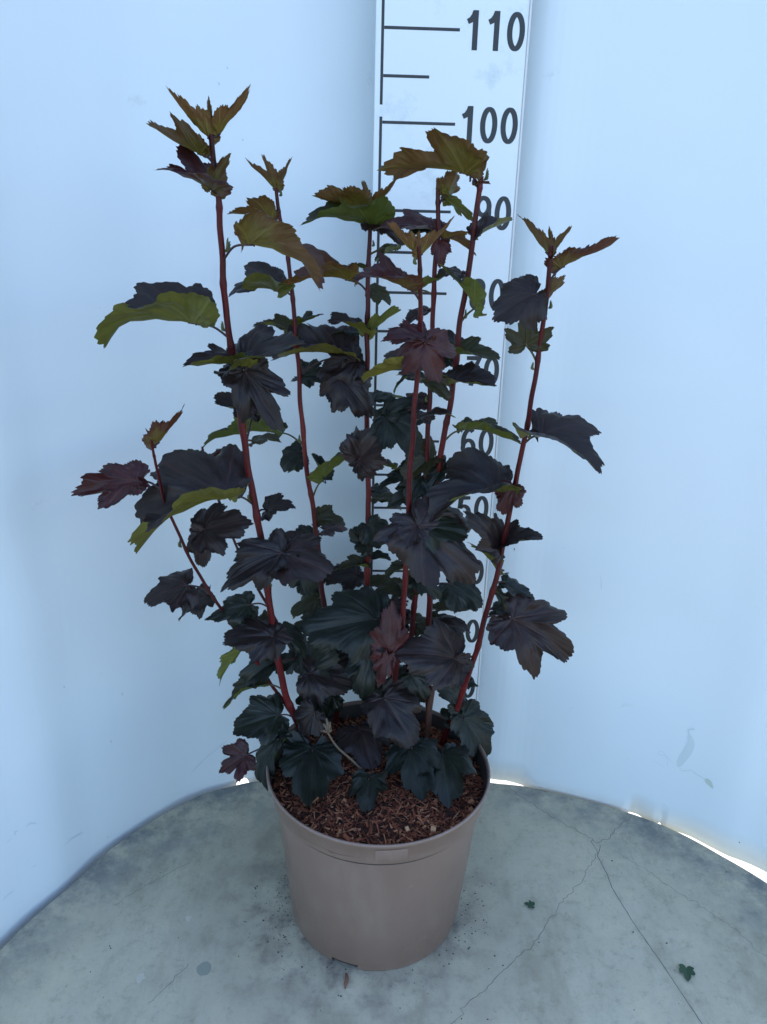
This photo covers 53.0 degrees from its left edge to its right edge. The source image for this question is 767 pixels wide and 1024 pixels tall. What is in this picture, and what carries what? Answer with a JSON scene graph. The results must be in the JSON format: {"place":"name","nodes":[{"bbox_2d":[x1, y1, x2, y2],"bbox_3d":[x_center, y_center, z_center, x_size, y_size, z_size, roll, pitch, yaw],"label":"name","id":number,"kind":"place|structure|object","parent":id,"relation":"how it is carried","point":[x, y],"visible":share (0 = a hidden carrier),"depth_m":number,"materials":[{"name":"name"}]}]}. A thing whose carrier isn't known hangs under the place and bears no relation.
{"place":"outdoors","nodes":[
{"label":"outdoors","id":0,"kind":"place"},
{"bbox_2d":[0,0,375,949],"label":"backdrop panel","id":1,"kind":"structure","parent":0,"point":[116,722],"depth_m":0.99,"materials":[{"name":"white plastic"}]},
{"bbox_2d":[236,778,766,882],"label":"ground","id":2,"kind":"structure","parent":0,"point":[757,872],"depth_m":2.15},
{"bbox_2d":[478,0,766,872],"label":"backdrop panel","id":3,"kind":"structure","parent":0,"point":[644,140],"depth_m":1.05,"materials":[{"name":"white plastic"}]},
{"label":"ground","id":4,"kind":"structure","parent":0,"visible":0},
{"bbox_2d":[0,781,766,1023],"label":"concrete table","id":5,"kind":"object","parent":4,"relation":"on","point":[591,957],"visible":0.88,"depth_m":1.02,"materials":[{"name":"grey concrete"}]},
{"bbox_2d":[70,85,619,970],"bbox_3d":[-0.052,0.067,0.920,0.586,0.993,0.323,1,20,0],"label":"potted shrub","id":6,"kind":"object","parent":5,"relation":"on","point":[380,789],"visible":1,"depth_m":0.91,"materials":[{"name":"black plant"}]},
{"bbox_2d":[344,973,348,988],"bbox_3d":[-0.046,0.581,0.954,0.005,0.005,0.020,1,20,0],"label":"wood chip","id":7,"kind":"object","parent":5,"relation":"on","point":[346,980],"visible":1,"depth_m":0.95,"materials":[{"name":"brown wood"}]},
{"bbox_2d":[90,835,737,1019],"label":"soil crumbs","id":8,"kind":"object","parent":5,"relation":"on","point":[384,973],"visible":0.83,"depth_m":1.03,"materials":[{"name":"brown soil"}]},
{"bbox_2d":[369,0,532,712],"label":"measuring board","id":9,"kind":"object","parent":5,"relation":"on","point":[458,68],"visible":0.48,"depth_m":0.96,"materials":[{"name":"white plastic"}]},
{"bbox_2d":[524,900,534,907],"bbox_3d":[0.204,0.546,1.068,0.014,0.002,0.014,-9,23,-27],"label":"fallen leaf","id":10,"kind":"object","parent":5,"relation":"on","point":[530,904],"visible":1,"depth_m":1.07,"materials":[{"name":"green plant"}]},
{"bbox_2d":[679,964,694,980],"bbox_3d":[0.385,0.584,0.975,0.021,0.003,0.025,1,20,0],"label":"fallen leaf","id":11,"kind":"object","parent":5,"relation":"on","point":[688,972],"visible":1,"depth_m":0.98,"materials":[{"name":"green plant"}]}
]}

